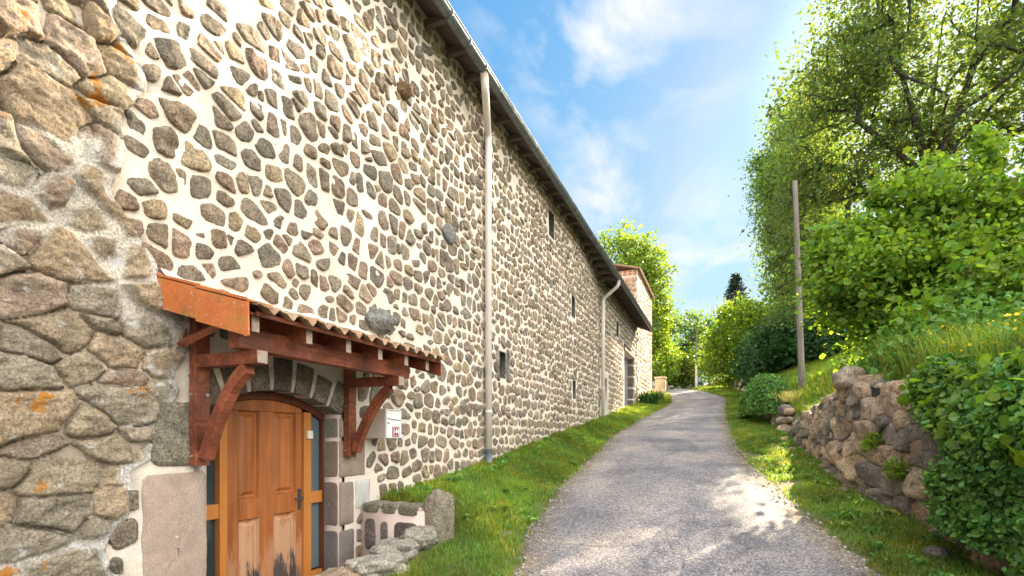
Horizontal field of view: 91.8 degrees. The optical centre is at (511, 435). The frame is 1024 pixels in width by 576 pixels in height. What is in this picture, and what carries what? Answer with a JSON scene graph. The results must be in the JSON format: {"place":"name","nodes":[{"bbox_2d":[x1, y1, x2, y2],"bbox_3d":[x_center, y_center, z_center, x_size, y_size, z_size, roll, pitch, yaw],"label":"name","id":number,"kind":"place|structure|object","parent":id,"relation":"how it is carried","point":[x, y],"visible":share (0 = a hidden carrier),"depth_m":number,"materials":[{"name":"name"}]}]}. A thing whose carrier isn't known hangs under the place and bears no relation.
{"place":"outdoors","nodes":[
{"label":"outdoors","id":0,"kind":"place"},
{"bbox_2d":[342,366,964,575],"bbox_3d":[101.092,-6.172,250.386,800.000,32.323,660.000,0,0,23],"label":"ground","id":1,"kind":"structure","parent":0,"point":[790,482],"depth_m":5.71,"materials":[{"name":"green plant"}]},
{"bbox_2d":[0,0,619,575],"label":"stone farmhouse","id":2,"kind":"object","parent":1,"relation":"on","point":[258,258],"visible":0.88,"depth_m":4.20,"materials":[{"name":"stone"}]},
{"bbox_2d":[227,399,303,575],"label":"door","id":3,"kind":"structure","parent":2,"relation":"in","point":[264,437],"depth_m":4.49,"materials":[{"name":"wood"}]},
{"bbox_2d":[364,409,400,438],"bbox_3d":[-1.425,-0.130,5.488,0.304,0.320,0.280,0,0,23],"label":"mailbox","id":4,"kind":"object","parent":2,"relation":"attached to","point":[386,424],"visible":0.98,"depth_m":5.36,"materials":[{"name":"beige paint"}]},
{"bbox_2d":[386,409,400,437],"bbox_3d":[-1.294,-0.130,5.433,0.009,0.308,0.268,0,0,23],"label":"mailbox door","id":5,"kind":"structure","parent":4,"relation":"in","point":[396,415],"depth_m":5.39,"materials":[{"name":"white metal"}]},
{"bbox_2d":[314,500,438,575],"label":"entrance wall","id":6,"kind":"structure","parent":1,"relation":"on","point":[396,535],"depth_m":4.84,"materials":[{"name":"stone"}]},
{"bbox_2d":[424,489,454,543],"bbox_3d":[-0.763,0.938,5.217,0.286,0.776,0.357,0,0,23],"label":"upright stone","id":7,"kind":"object","parent":1,"relation":"on","point":[439,507],"visible":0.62,"depth_m":5.08,"materials":[{"name":"stone"}]},
{"bbox_2d":[380,395,671,575],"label":"grass verge","id":8,"kind":"object","parent":1,"relation":"on","point":[504,477],"depth_m":6.70,"materials":[{"name":"green plant"}]},
{"bbox_2d":[597,268,653,417],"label":"stone barn","id":9,"kind":"structure","parent":1,"relation":"on","point":[622,317],"depth_m":18.56,"materials":[{"name":"stone"}]},
{"bbox_2d":[624,357,627,406],"bbox_3d":[4.804,-2.115,21.593,0.040,2.730,2.423,0,0,23],"label":"plank door","id":10,"kind":"structure","parent":9,"relation":"in","point":[625,360],"depth_m":22.20,"materials":[{"name":"white wood"}]},
{"bbox_2d":[613,263,654,401],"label":"stone tower house","id":11,"kind":"structure","parent":1,"relation":"on","point":[635,281],"depth_m":24.84,"materials":[{"name":"stone"}]},
{"bbox_2d":[596,215,692,383],"bbox_3d":[9.656,-10.445,40.552,9.468,13.985,7.726,0,0,23],"label":"background tree","id":12,"kind":"object","parent":1,"relation":"on","point":[637,255],"visible":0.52,"depth_m":39.05,"materials":[{"name":"green plant"}]},
{"bbox_2d":[638,390,663,403],"bbox_3d":[6.473,-1.813,23.529,1.765,0.650,2.058,0,0,-12],"label":"wall plant","id":13,"kind":"object","parent":1,"relation":"on","point":[645,397],"depth_m":23.24,"materials":[{"name":"green plant"}]},
{"bbox_2d":[650,391,665,399],"bbox_3d":[7.689,-2.141,26.239,1.395,0.514,1.378,0,0,23],"label":"wall plant","id":14,"kind":"object","parent":1,"relation":"on","point":[661,396],"depth_m":26.08,"materials":[{"name":"green plant"}]},
{"bbox_2d":[652,376,666,395],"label":"gate pillar","id":15,"kind":"structure","parent":1,"relation":"on","point":[660,383],"depth_m":29.31,"materials":[{"name":"stone"}]},
{"bbox_2d":[652,381,673,389],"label":"garden wall","id":16,"kind":"structure","parent":1,"relation":"on","point":[653,385],"depth_m":38.41,"materials":[{"name":"stone"}]},
{"bbox_2d":[652,342,702,388],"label":"tree","id":17,"kind":"object","parent":1,"relation":"on","point":[677,361],"visible":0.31,"depth_m":41.47,"materials":[{"name":"green plant"}]},
{"bbox_2d":[653,300,716,387],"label":"distant tree","id":18,"kind":"object","parent":1,"relation":"on","point":[682,329],"visible":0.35,"depth_m":69.19,"materials":[{"name":"green plant"}]},
{"bbox_2d":[404,407,965,575],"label":"clover","id":19,"kind":"object","parent":1,"relation":"on","point":[886,552],"visible":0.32,"depth_m":6.55,"materials":[{"name":"green plant"}]},
{"bbox_2d":[671,358,708,387],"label":"roadside bush","id":20,"kind":"object","parent":1,"relation":"on","point":[690,372],"visible":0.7,"depth_m":40.83,"materials":[{"name":"green plant"}]},
{"bbox_2d":[389,415,993,575],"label":"verge weeds","id":21,"kind":"object","parent":1,"relation":"on","point":[853,514],"visible":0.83,"depth_m":6.69,"materials":[{"name":"green plant"}]},
{"bbox_2d":[695,329,696,386],"bbox_3d":[14.287,-5.796,38.468,0.171,4.900,0.180,0,0,23],"label":"thin pole","id":22,"kind":"object","parent":1,"relation":"on","point":[696,362],"visible":0.69,"depth_m":38.41,"materials":[{"name":"beige plastic"}]},
{"bbox_2d":[513,389,879,575],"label":"lane","id":23,"kind":"structure","parent":1,"relation":"on","point":[666,491],"depth_m":6.06,"materials":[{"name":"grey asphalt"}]},
{"bbox_2d":[690,334,715,385],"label":"ash sapling","id":24,"kind":"object","parent":1,"relation":"on","point":[700,348],"visible":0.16,"depth_m":43.57,"materials":[{"name":"green plant"}]},
{"bbox_2d":[681,381,741,396],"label":"verge","id":25,"kind":"structure","parent":1,"relation":"on","point":[723,390],"depth_m":32.44,"materials":[{"name":"green plant"}]},
{"bbox_2d":[715,273,753,364],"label":"fir tree","id":26,"kind":"object","parent":1,"relation":"on","point":[734,286],"visible":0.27,"depth_m":47.18,"materials":[{"name":"green plant"}]},
{"bbox_2d":[685,289,785,389],"bbox_3d":[15.253,-6.023,31.764,7.107,6.539,9.987,0,0,-32],"label":"hedge tree","id":27,"kind":"object","parent":1,"relation":"on","point":[719,345],"visible":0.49,"depth_m":31.19,"materials":[{"name":"green plant"}]},
{"bbox_2d":[729,375,753,390],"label":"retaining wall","id":28,"kind":"structure","parent":1,"relation":"on","point":[733,386],"depth_m":31.24,"materials":[{"name":"grey stone"}]},
{"bbox_2d":[763,395,794,431],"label":"rubble wall","id":29,"kind":"structure","parent":1,"relation":"on","point":[781,421],"depth_m":13.03,"materials":[{"name":"grey stone"}]},
{"bbox_2d":[736,373,790,418],"bbox_3d":[7.960,-1.239,15.422,1.839,1.401,4.620,0,0,23],"label":"bush","id":30,"kind":"object","parent":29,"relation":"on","point":[760,391],"visible":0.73,"depth_m":14.19,"materials":[{"name":"green plant"}]},
{"bbox_2d":[774,390,803,401],"bbox_3d":[7.451,-1.074,13.359,1.095,0.344,1.083,0,0,23],"label":"dry grass tuft","id":31,"kind":"object","parent":29,"relation":"on","point":[787,397],"visible":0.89,"depth_m":13.28,"materials":[{"name":"yellow plant"}]},
{"bbox_2d":[740,102,844,309],"bbox_3d":[19.087,-13.654,33.019,7.107,16.855,9.187,0,0,23],"label":"lane tree","id":32,"kind":"object","parent":1,"relation":"on","point":[757,245],"visible":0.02,"depth_m":33.70,"materials":[{"name":"green plant"}]},
{"bbox_2d":[727,58,866,331],"bbox_3d":[14.941,-11.269,25.866,6.896,16.009,13.556,0,0,23],"label":"second tree","id":33,"kind":"object","parent":1,"relation":"on","point":[761,188],"visible":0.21,"depth_m":24.69,"materials":[{"name":"green plant"}]},
{"bbox_2d":[727,303,867,392],"bbox_3d":[12.560,-3.813,21.202,5.066,4.482,12.315,0,0,-8],"label":"laurel hedge","id":34,"kind":"object","parent":1,"relation":"on","point":[769,351],"visible":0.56,"depth_m":20.90,"materials":[{"name":"green plant"}]},
{"bbox_2d":[792,180,805,390],"bbox_3d":[7.912,-3.920,13.649,0.371,6.164,0.174,0,0,-10],"label":"wooden pole","id":35,"kind":"object","parent":1,"relation":"on","point":[800,354],"visible":0.81,"depth_m":13.60,"materials":[{"name":"grey wood"}]},
{"bbox_2d":[775,345,905,415],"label":"bank grass","id":36,"kind":"structure","parent":1,"relation":"on","point":[814,367],"depth_m":13.60,"materials":[{"name":"green plant"}]},
{"bbox_2d":[722,394,1005,575],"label":"grass verge","id":37,"kind":"object","parent":1,"relation":"on","point":[900,535],"depth_m":5.72,"materials":[{"name":"green plant"}]},
{"bbox_2d":[740,0,1023,330],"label":"tree","id":38,"kind":"object","parent":1,"relation":"on","point":[872,61],"visible":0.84,"depth_m":14.25,"materials":[{"name":"green plant"}]},
{"bbox_2d":[772,114,1023,374],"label":"hazel bush","id":39,"kind":"object","parent":1,"relation":"on","point":[885,267],"visible":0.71,"depth_m":7.99,"materials":[{"name":"green plant"}]},
{"bbox_2d":[778,366,1023,575],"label":"drystone wall","id":40,"kind":"structure","parent":1,"relation":"on","point":[830,430],"depth_m":6.31,"materials":[{"name":"stone"}]},
{"bbox_2d":[857,431,884,451],"bbox_3d":[4.556,0.099,6.277,0.330,0.310,0.330,0,0,23],"label":"wall weed","id":41,"kind":"object","parent":40,"relation":"attached to","point":[874,441],"depth_m":6.24,"materials":[{"name":"green plant"}]},
{"bbox_2d":[881,456,911,481],"bbox_3d":[4.436,0.383,5.694,0.300,0.311,0.325,0,0,23],"label":"wall weed","id":42,"kind":"object","parent":40,"relation":"attached to","point":[899,470],"depth_m":5.66,"materials":[{"name":"green plant"}]},
{"bbox_2d":[829,273,1023,379],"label":"bramble patch","id":43,"kind":"object","parent":1,"relation":"on","point":[987,310],"visible":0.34,"depth_m":6.58,"materials":[{"name":"green plant"}]},
{"bbox_2d":[900,347,1023,575],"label":"wall ivy","id":44,"kind":"object","parent":1,"relation":"on","point":[967,486],"depth_m":3.95,"materials":[{"name":"green plant"}]},
{"bbox_2d":[896,346,1023,466],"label":"nettle patch","id":45,"kind":"object","parent":44,"relation":"on","point":[1005,440],"visible":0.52,"depth_m":4.17,"materials":[{"name":"green plant"}]},
{"bbox_2d":[916,311,1022,350],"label":"yellow flowers","id":46,"kind":"object","parent":1,"relation":"on","point":[1007,314],"visible":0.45,"depth_m":5.16,"materials":[{"name":"yellow plant"}]},
{"bbox_2d":[448,0,1023,388],"label":"sky","id":47,"kind":"structure","parent":0,"point":[645,111],"materials":[{"name":"blue"}]},
{"bbox_2d":[842,300,1023,379],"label":"tall grass","id":48,"kind":"structure","parent":0,"point":[934,347],"depth_m":5.72,"materials":[{"name":"green plant"}]}
]}

